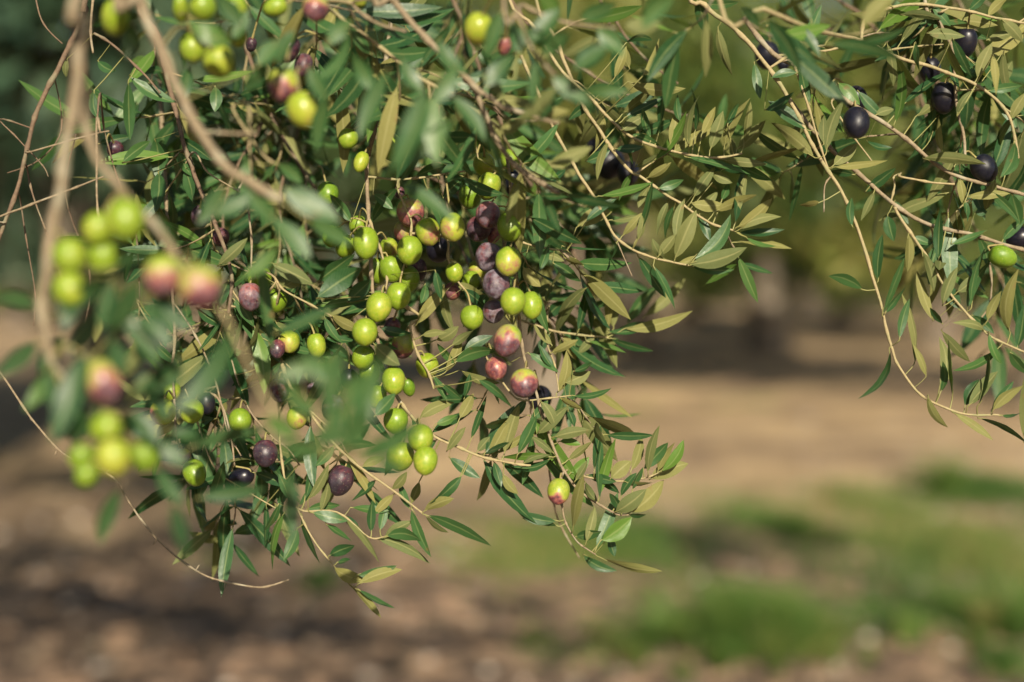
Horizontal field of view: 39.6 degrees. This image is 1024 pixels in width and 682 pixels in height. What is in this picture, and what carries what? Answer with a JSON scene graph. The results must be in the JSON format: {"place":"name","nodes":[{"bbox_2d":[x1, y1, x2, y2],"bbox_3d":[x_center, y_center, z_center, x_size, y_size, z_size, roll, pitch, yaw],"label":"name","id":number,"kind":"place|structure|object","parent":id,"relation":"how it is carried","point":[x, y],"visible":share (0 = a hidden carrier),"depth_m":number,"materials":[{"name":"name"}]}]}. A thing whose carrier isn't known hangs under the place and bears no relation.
{"place":"outdoors","nodes":[
{"label":"outdoors","id":0,"kind":"place"},
{"bbox_2d":[0,279,1023,681],"bbox_3d":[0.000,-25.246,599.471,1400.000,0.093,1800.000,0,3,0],"label":"ground","id":1,"kind":"structure","parent":0,"point":[826,379],"depth_m":8.37,"materials":[{"name":"soil"}]},
{"bbox_2d":[0,0,100,165],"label":"olive tree","id":2,"kind":"object","parent":1,"relation":"on","point":[29,57],"visible":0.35,"depth_m":9.39,"materials":[{"name":"green plant"}]},
{"bbox_2d":[0,113,146,329],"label":"olive tree","id":3,"kind":"object","parent":1,"relation":"on","point":[20,279],"visible":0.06,"depth_m":38.63,"materials":[{"name":"green plant"}]},
{"bbox_2d":[0,25,362,380],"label":"olive tree","id":4,"kind":"object","parent":1,"relation":"on","point":[65,226],"visible":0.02,"depth_m":19.56,"materials":[{"name":"green plant"}]},
{"bbox_2d":[0,0,407,220],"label":"olive tree","id":5,"kind":"object","parent":1,"relation":"on","point":[48,54],"visible":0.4,"depth_m":9.42,"materials":[{"name":"green plant"}]},
{"bbox_2d":[67,0,528,399],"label":"olive tree","id":6,"kind":"object","parent":1,"relation":"on","point":[132,188],"visible":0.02,"depth_m":16.31,"materials":[{"name":"green plant"}]},
{"bbox_2d":[0,0,1023,310],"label":"distant woods","id":7,"kind":"object","parent":1,"relation":"on","point":[462,304],"depth_m":64.53,"materials":[{"name":"green plant"}]},
{"bbox_2d":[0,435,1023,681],"bbox_3d":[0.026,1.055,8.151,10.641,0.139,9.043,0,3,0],"label":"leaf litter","id":8,"kind":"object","parent":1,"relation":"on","point":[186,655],"visible":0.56,"depth_m":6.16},
{"bbox_2d":[265,0,867,412],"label":"olive tree","id":9,"kind":"object","parent":1,"relation":"on","point":[710,91],"visible":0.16,"depth_m":14.10,"materials":[{"name":"green plant"}]},
{"bbox_2d":[461,197,698,324],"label":"olive tree","id":10,"kind":"object","parent":1,"relation":"on","point":[643,279],"visible":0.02,"depth_m":41.32,"materials":[{"name":"green plant"}]},
{"bbox_2d":[159,396,1023,681],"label":"grass","id":11,"kind":"structure","parent":1,"relation":"on","point":[973,545],"depth_m":7.48,"materials":[{"name":"plant"}]},
{"bbox_2d":[496,0,844,361],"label":"olive tree","id":12,"kind":"object","parent":1,"relation":"on","point":[652,341],"visible":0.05,"depth_m":24.57,"materials":[{"name":"green plant"}]},
{"bbox_2d":[528,32,817,324],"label":"olive tree","id":13,"kind":"object","parent":1,"relation":"on","point":[695,307],"visible":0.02,"depth_m":42.46,"materials":[{"name":"green plant"}]},
{"bbox_2d":[596,1,920,354],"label":"olive tree","id":14,"kind":"object","parent":1,"relation":"on","point":[765,315],"visible":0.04,"depth_m":26.73,"materials":[{"name":"green plant"}]},
{"bbox_2d":[562,565,961,681],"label":"grass tuft","id":15,"kind":"object","parent":1,"relation":"on","point":[744,623],"visible":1,"depth_m":5.56,"materials":[{"name":"plant"}]},
{"bbox_2d":[713,0,1023,407],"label":"olive tree","id":16,"kind":"object","parent":1,"relation":"on","point":[831,222],"visible":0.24,"depth_m":15.82,"materials":[{"name":"green plant"}]},
{"bbox_2d":[765,16,1000,329],"bbox_3d":[9.365,-4.640,39.663,9.157,9.110,8.563,0,3,0],"label":"olive tree","id":17,"kind":"object","parent":1,"relation":"on","point":[842,319],"visible":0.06,"depth_m":38.06,"materials":[{"name":"green plant"}]},
{"bbox_2d":[782,9,1023,346],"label":"olive tree","id":18,"kind":"object","parent":1,"relation":"on","point":[933,333],"visible":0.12,"depth_m":29.83,"materials":[{"name":"green plant"}]},
{"bbox_2d":[888,444,982,497],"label":"grass tuft","id":19,"kind":"object","parent":1,"relation":"on","point":[951,476],"visible":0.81,"depth_m":9.32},
{"bbox_2d":[881,571,1023,650],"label":"grass tuft","id":20,"kind":"object","parent":1,"relation":"on","point":[1008,610],"visible":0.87,"depth_m":5.88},
{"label":"olive tree","id":21,"kind":"object","parent":1,"relation":"on","visible":0},
{"bbox_2d":[0,0,184,346],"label":"olive branch","id":22,"kind":"object","parent":21,"relation":"attached to","point":[154,92],"visible":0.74,"depth_m":1.04,"materials":[{"name":"brown plant"}]},
{"bbox_2d":[1,375,288,587],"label":"olive branch","id":23,"kind":"object","parent":21,"relation":"attached to","point":[116,480],"visible":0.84,"depth_m":1.02,"materials":[{"name":"brown plant"}]},
{"bbox_2d":[19,9,398,441],"bbox_3d":[-0.220,-0.343,1.068,0.268,0.845,0.551,-1,3,-27],"label":"olive branch","id":24,"kind":"object","parent":21,"relation":"attached to","point":[291,279],"visible":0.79,"depth_m":1.07,"materials":[{"name":"green plant"}]},
{"bbox_2d":[107,74,323,595],"bbox_3d":[-0.237,-0.020,1.003,0.198,0.426,0.416,0,3,0],"label":"olive branch","id":25,"kind":"object","parent":24,"relation":"attached to","point":[226,438],"visible":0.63,"depth_m":1.09,"materials":[{"name":"green plant"}]},
{"bbox_2d":[180,402,203,423],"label":"olive","id":26,"kind":"object","parent":25,"relation":"hanging from","point":[193,414],"visible":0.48,"depth_m":1.02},
{"bbox_2d":[182,458,205,485],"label":"olive","id":27,"kind":"object","parent":25,"relation":"hanging from","point":[194,472],"visible":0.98,"depth_m":1.03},
{"bbox_2d":[229,400,251,426],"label":"olive","id":28,"kind":"object","parent":25,"relation":"hanging from","point":[239,416],"visible":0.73,"depth_m":1.02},
{"bbox_2d":[228,465,253,484],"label":"olive","id":29,"kind":"object","parent":25,"relation":"hanging from","point":[241,475],"visible":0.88,"depth_m":1.06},
{"bbox_2d":[253,431,277,466],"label":"olive","id":30,"kind":"object","parent":25,"relation":"hanging from","point":[265,452],"visible":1,"depth_m":1.03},
{"bbox_2d":[238,278,259,310],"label":"olive","id":31,"kind":"object","parent":24,"relation":"hanging from","point":[248,296],"visible":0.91,"depth_m":1.02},
{"bbox_2d":[307,325,325,357],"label":"olive","id":32,"kind":"object","parent":24,"relation":"hanging from","point":[316,344],"visible":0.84,"depth_m":1.03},
{"bbox_2d":[89,0,558,413],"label":"olive branch","id":33,"kind":"object","parent":21,"relation":"attached to","point":[273,176],"visible":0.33,"depth_m":1.19,"materials":[{"name":"green plant"}]},
{"bbox_2d":[0,0,225,543],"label":"branch","id":34,"kind":"object","parent":33,"relation":"on","point":[73,397],"depth_m":0.74,"materials":[{"name":"plant"}]},
{"bbox_2d":[51,268,84,305],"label":"olive","id":35,"kind":"object","parent":34,"relation":"hanging from","point":[64,284],"visible":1,"depth_m":0.73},
{"bbox_2d":[52,231,86,272],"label":"olive","id":36,"kind":"object","parent":34,"relation":"hanging from","point":[69,254],"visible":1,"depth_m":0.73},
{"bbox_2d":[68,436,94,468],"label":"olive","id":37,"kind":"object","parent":34,"relation":"hanging from","point":[79,453],"visible":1,"depth_m":0.73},
{"bbox_2d":[74,459,98,487],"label":"olive","id":38,"kind":"object","parent":34,"relation":"hanging from","point":[86,474],"visible":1,"depth_m":0.72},
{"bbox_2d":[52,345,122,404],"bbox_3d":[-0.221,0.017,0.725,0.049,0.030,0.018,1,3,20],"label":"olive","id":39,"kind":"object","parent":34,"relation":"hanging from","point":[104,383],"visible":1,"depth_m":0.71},
{"bbox_2d":[87,241,120,274],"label":"olive","id":40,"kind":"object","parent":34,"relation":"hanging from","point":[107,255],"visible":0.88,"depth_m":0.75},
{"bbox_2d":[90,409,122,441],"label":"olive","id":41,"kind":"object","parent":34,"relation":"hanging from","point":[105,424],"visible":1,"depth_m":0.72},
{"bbox_2d":[95,435,131,476],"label":"olive","id":42,"kind":"object","parent":34,"relation":"hanging from","point":[113,457],"visible":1,"depth_m":0.71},
{"bbox_2d":[121,432,159,471],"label":"olive","id":43,"kind":"object","parent":34,"relation":"hanging from","point":[146,457],"visible":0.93,"depth_m":0.73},
{"bbox_2d":[143,248,183,296],"bbox_3d":[-0.179,-0.035,0.730,0.020,0.026,0.020,0,3,0],"label":"olive","id":44,"kind":"object","parent":34,"relation":"hanging from","point":[161,274],"visible":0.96,"depth_m":0.72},
{"bbox_2d":[170,254,424,559],"bbox_3d":[-0.124,0.037,0.716,0.104,0.163,0.138,-2,3,-35],"label":"branch","id":45,"kind":"object","parent":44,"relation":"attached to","point":[360,391],"depth_m":0.69,"materials":[{"name":"plant"}]},
{"bbox_2d":[82,0,351,278],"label":"branch","id":46,"kind":"object","parent":33,"relation":"on","point":[255,195],"depth_m":0.80,"materials":[{"name":"plant"}]},
{"bbox_2d":[101,0,129,35],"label":"olive","id":47,"kind":"object","parent":46,"relation":"hanging from","point":[115,24],"visible":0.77,"depth_m":0.83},
{"bbox_2d":[178,12,205,63],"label":"olive","id":48,"kind":"object","parent":46,"relation":"hanging from","point":[193,55],"visible":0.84,"depth_m":0.88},
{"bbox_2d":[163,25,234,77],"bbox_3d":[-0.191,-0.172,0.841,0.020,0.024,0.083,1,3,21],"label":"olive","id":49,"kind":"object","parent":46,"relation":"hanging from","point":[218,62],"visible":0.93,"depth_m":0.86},
{"bbox_2d":[189,0,215,20],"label":"olive","id":50,"kind":"object","parent":46,"relation":"hanging from","point":[202,10],"visible":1,"depth_m":0.85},
{"bbox_2d":[268,40,296,101],"bbox_3d":[-0.138,-0.166,0.870,0.018,0.042,0.039,0,3,0],"label":"olive","id":51,"kind":"object","parent":46,"relation":"hanging from","point":[282,84],"visible":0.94,"depth_m":0.85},
{"bbox_2d":[286,67,318,127],"bbox_3d":[-0.125,-0.148,0.860,0.020,0.041,0.040,0,3,0],"label":"olive","id":52,"kind":"object","parent":46,"relation":"hanging from","point":[301,106],"visible":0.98,"depth_m":0.84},
{"bbox_2d":[316,23,549,522],"bbox_3d":[-0.055,-0.315,1.169,0.169,0.889,0.375,0,3,0],"label":"olive branch","id":53,"kind":"object","parent":21,"relation":"attached to","point":[337,276],"visible":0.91,"depth_m":1.04,"materials":[{"name":"green plant"}]},
{"bbox_2d":[316,165,338,204],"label":"olive","id":54,"kind":"object","parent":53,"relation":"hanging from","point":[325,189],"visible":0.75,"depth_m":1.07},
{"bbox_2d":[338,125,357,148],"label":"olive","id":55,"kind":"object","parent":53,"relation":"hanging from","point":[347,138],"visible":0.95,"depth_m":1.01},
{"bbox_2d":[352,338,376,368],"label":"olive","id":56,"kind":"object","parent":53,"relation":"hanging from","point":[362,357],"visible":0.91,"depth_m":1.02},
{"bbox_2d":[352,313,377,345],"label":"olive","id":57,"kind":"object","parent":53,"relation":"hanging from","point":[364,331],"visible":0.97,"depth_m":1.00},
{"bbox_2d":[353,220,378,259],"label":"olive","id":58,"kind":"object","parent":53,"relation":"hanging from","point":[365,242],"visible":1,"depth_m":1.01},
{"bbox_2d":[264,357,490,616],"bbox_3d":[-0.099,0.104,1.079,0.168,0.192,0.112,0,3,0],"label":"olive branch","id":59,"kind":"object","parent":53,"relation":"attached to","point":[397,532],"visible":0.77,"depth_m":1.04,"materials":[{"name":"green plant"}]},
{"bbox_2d":[328,461,353,495],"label":"olive","id":60,"kind":"object","parent":59,"relation":"hanging from","point":[340,479],"visible":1,"depth_m":1.04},
{"bbox_2d":[366,285,391,321],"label":"olive","id":61,"kind":"object","parent":53,"relation":"hanging from","point":[378,306],"visible":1,"depth_m":1.01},
{"bbox_2d":[379,252,401,282],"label":"olive","id":62,"kind":"object","parent":53,"relation":"hanging from","point":[390,266],"visible":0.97,"depth_m":1.04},
{"bbox_2d":[382,365,404,394],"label":"olive","id":63,"kind":"object","parent":53,"relation":"hanging from","point":[393,379],"visible":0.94,"depth_m":1.01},
{"bbox_2d":[383,403,407,431],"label":"olive","id":64,"kind":"object","parent":53,"relation":"hanging from","point":[395,418],"visible":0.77,"depth_m":1.02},
{"bbox_2d":[386,274,410,309],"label":"olive","id":65,"kind":"object","parent":53,"relation":"hanging from","point":[398,293],"visible":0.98,"depth_m":1.02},
{"bbox_2d":[386,443,413,467],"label":"olive","id":66,"kind":"object","parent":53,"relation":"hanging from","point":[404,454],"visible":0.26,"depth_m":1.02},
{"bbox_2d":[392,326,414,358],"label":"olive","id":67,"kind":"object","parent":53,"relation":"hanging from","point":[403,344],"visible":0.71,"depth_m":1.05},
{"bbox_2d":[397,232,421,264],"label":"olive","id":68,"kind":"object","parent":53,"relation":"hanging from","point":[409,250],"visible":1,"depth_m":1.02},
{"bbox_2d":[396,194,423,226],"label":"olive","id":69,"kind":"object","parent":53,"relation":"hanging from","point":[414,205],"visible":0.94,"depth_m":1.04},
{"bbox_2d":[409,418,432,450],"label":"olive","id":70,"kind":"object","parent":53,"relation":"hanging from","point":[423,436],"visible":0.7,"depth_m":1.00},
{"bbox_2d":[409,213,439,245],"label":"olive","id":71,"kind":"object","parent":53,"relation":"hanging from","point":[427,230],"visible":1,"depth_m":1.02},
{"bbox_2d":[413,446,437,475],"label":"olive","id":72,"kind":"object","parent":53,"relation":"hanging from","point":[425,459],"visible":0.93,"depth_m":0.99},
{"bbox_2d":[416,350,438,377],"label":"olive","id":73,"kind":"object","parent":53,"relation":"hanging from","point":[429,365],"visible":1,"depth_m":1.04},
{"bbox_2d":[426,230,450,262],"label":"olive","id":74,"kind":"object","parent":53,"relation":"hanging from","point":[436,252],"visible":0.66,"depth_m":1.08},
{"bbox_2d":[440,173,464,241],"bbox_3d":[-0.042,-0.097,1.021,0.018,0.051,0.042,0,3,0],"label":"olive","id":75,"kind":"object","parent":53,"relation":"hanging from","point":[452,231],"visible":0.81,"depth_m":1.00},
{"bbox_2d":[459,172,480,208],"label":"olive","id":76,"kind":"object","parent":53,"relation":"hanging from","point":[469,198],"visible":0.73,"depth_m":1.08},
{"bbox_2d":[460,289,483,329],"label":"olive","id":77,"kind":"object","parent":53,"relation":"hanging from","point":[471,317],"visible":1,"depth_m":1.03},
{"bbox_2d":[504,160,687,572],"bbox_3d":[0.062,0.020,1.055,0.121,0.314,0.100,2,3,37],"label":"olive branch","id":78,"kind":"object","parent":53,"relation":"attached to","point":[610,532],"visible":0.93,"depth_m":1.05,"materials":[{"name":"green plant"}]},
{"bbox_2d":[466,205,505,241],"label":"olive","id":79,"kind":"object","parent":78,"relation":"hanging from","point":[476,231],"visible":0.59,"depth_m":1.04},
{"bbox_2d":[476,195,508,228],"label":"olive","id":80,"kind":"object","parent":78,"relation":"hanging from","point":[487,214],"visible":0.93,"depth_m":1.02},
{"bbox_2d":[493,314,521,356],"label":"olive","id":81,"kind":"object","parent":78,"relation":"hanging from","point":[507,340],"visible":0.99,"depth_m":1.00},
{"bbox_2d":[497,211,520,241],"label":"olive","id":82,"kind":"object","parent":78,"relation":"hanging from","point":[510,231],"visible":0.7,"depth_m":1.01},
{"bbox_2d":[500,274,525,314],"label":"olive","id":83,"kind":"object","parent":78,"relation":"hanging from","point":[513,300],"visible":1,"depth_m":0.99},
{"bbox_2d":[510,360,537,397],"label":"olive","id":84,"kind":"object","parent":78,"relation":"hanging from","point":[524,382],"visible":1,"depth_m":1.00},
{"bbox_2d":[517,280,541,318],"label":"olive","id":85,"kind":"object","parent":78,"relation":"hanging from","point":[532,309],"visible":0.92,"depth_m":1.01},
{"bbox_2d":[547,473,569,504],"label":"olive","id":86,"kind":"object","parent":78,"relation":"hanging from","point":[558,491],"visible":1,"depth_m":1.02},
{"bbox_2d":[271,0,671,259],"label":"olive branch","id":87,"kind":"object","parent":21,"relation":"attached to","point":[424,131],"visible":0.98,"depth_m":0.92,"materials":[{"name":"green plant"}]},
{"bbox_2d":[263,0,293,16],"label":"olive","id":88,"kind":"object","parent":87,"relation":"hanging from","point":[274,8],"visible":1,"depth_m":0.92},
{"bbox_2d":[302,0,328,21],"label":"olive","id":89,"kind":"object","parent":87,"relation":"hanging from","point":[315,10],"visible":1,"depth_m":0.87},
{"bbox_2d":[464,0,491,44],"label":"olive","id":90,"kind":"object","parent":87,"relation":"hanging from","point":[476,24],"visible":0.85,"depth_m":0.88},
{"bbox_2d":[473,143,494,175],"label":"olive","id":91,"kind":"object","parent":87,"relation":"hanging from","point":[480,167],"visible":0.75,"depth_m":1.07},
{"bbox_2d":[313,0,791,473],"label":"olive branch","id":92,"kind":"object","parent":21,"relation":"attached to","point":[569,212],"visible":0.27,"depth_m":1.20,"materials":[{"name":"green plant"}]},
{"bbox_2d":[421,305,651,506],"bbox_3d":[0.017,0.050,1.071,0.178,0.153,0.109,0,3,0],"label":"olive branch","id":93,"kind":"object","parent":92,"relation":"attached to","point":[552,419],"visible":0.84,"depth_m":1.06,"materials":[{"name":"green plant"}]},
{"bbox_2d":[485,343,506,379],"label":"olive","id":94,"kind":"object","parent":93,"relation":"hanging from","point":[495,367],"visible":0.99,"depth_m":1.01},
{"bbox_2d":[464,231,691,360],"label":"olive branch","id":95,"kind":"object","parent":92,"relation":"attached to","point":[641,302],"visible":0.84,"depth_m":1.10,"materials":[{"name":"green plant"}]},
{"bbox_2d":[461,55,746,333],"bbox_3d":[0.063,-0.112,1.078,0.219,0.216,0.116,0,3,0],"label":"olive branch","id":96,"kind":"object","parent":92,"relation":"attached to","point":[711,257],"visible":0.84,"depth_m":1.04,"materials":[{"name":"green plant"}]},
{"bbox_2d":[475,235,501,271],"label":"olive","id":97,"kind":"object","parent":96,"relation":"hanging from","point":[485,255],"visible":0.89,"depth_m":1.02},
{"bbox_2d":[483,298,503,323],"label":"olive","id":98,"kind":"object","parent":96,"relation":"hanging from","point":[493,312],"visible":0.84,"depth_m":1.03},
{"bbox_2d":[483,268,509,299],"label":"olive","id":99,"kind":"object","parent":96,"relation":"hanging from","point":[496,283],"visible":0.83,"depth_m":1.01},
{"bbox_2d":[495,242,520,275],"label":"olive","id":100,"kind":"object","parent":96,"relation":"hanging from","point":[508,260],"visible":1,"depth_m":1.00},
{"bbox_2d":[594,130,636,179],"bbox_3d":[0.088,-0.157,1.200,0.038,0.042,0.024,0,3,0],"label":"olive","id":101,"kind":"object","parent":92,"relation":"on","point":[610,166],"visible":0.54,"depth_m":1.19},
{"bbox_2d":[508,0,796,221],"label":"olive branch","id":102,"kind":"object","parent":21,"relation":"attached to","point":[758,172],"visible":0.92,"depth_m":1.06,"materials":[{"name":"green plant"}]},
{"bbox_2d":[535,0,791,301],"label":"olive branch","id":103,"kind":"object","parent":21,"relation":"attached to","point":[758,214],"visible":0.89,"depth_m":1.06,"materials":[{"name":"green plant"}]},
{"bbox_2d":[631,0,1023,219],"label":"olive branch","id":104,"kind":"object","parent":21,"relation":"attached to","point":[947,23],"visible":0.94,"depth_m":1.03,"materials":[{"name":"green plant"}]},
{"bbox_2d":[752,98,1023,442],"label":"olive branch","id":105,"kind":"object","parent":104,"relation":"attached to","point":[1011,302],"visible":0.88,"depth_m":1.07,"materials":[{"name":"green plant"}]},
{"bbox_2d":[987,243,1016,267],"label":"olive","id":106,"kind":"object","parent":105,"relation":"hanging from","point":[1001,255],"visible":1,"depth_m":1.04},
{"bbox_2d":[954,13,977,56],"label":"olive","id":107,"kind":"object","parent":104,"relation":"hanging from","point":[967,43],"visible":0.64,"depth_m":1.05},
{"bbox_2d":[688,0,1023,440],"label":"olive branch","id":108,"kind":"object","parent":21,"relation":"attached to","point":[975,391],"visible":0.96,"depth_m":1.05,"materials":[{"name":"green plant"}]},
{"bbox_2d":[743,5,1023,303],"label":"olive branch","id":109,"kind":"object","parent":108,"relation":"attached to","point":[1012,206],"visible":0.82,"depth_m":1.07,"materials":[{"name":"green plant"}]},
{"bbox_2d":[843,100,869,138],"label":"olive","id":110,"kind":"object","parent":109,"relation":"hanging from","point":[856,122],"visible":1,"depth_m":1.02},
{"bbox_2d":[931,76,954,113],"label":"olive","id":111,"kind":"object","parent":109,"relation":"hanging from","point":[942,98],"visible":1,"depth_m":1.05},
{"bbox_2d":[966,150,997,181],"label":"olive","id":112,"kind":"object","parent":109,"relation":"hanging from","point":[988,172],"visible":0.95,"depth_m":1.05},
{"bbox_2d":[751,0,1023,397],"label":"olive branch","id":113,"kind":"object","parent":21,"relation":"attached to","point":[916,163],"visible":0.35,"depth_m":1.24,"materials":[{"name":"green plant"}]},
{"bbox_2d":[755,25,779,69],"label":"olive","id":114,"kind":"object","parent":113,"relation":"hanging from","point":[769,59],"visible":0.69,"depth_m":1.16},
{"bbox_2d":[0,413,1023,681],"bbox_3d":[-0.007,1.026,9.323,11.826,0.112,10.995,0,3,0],"label":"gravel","id":115,"kind":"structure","parent":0,"point":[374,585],"depth_m":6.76,"materials":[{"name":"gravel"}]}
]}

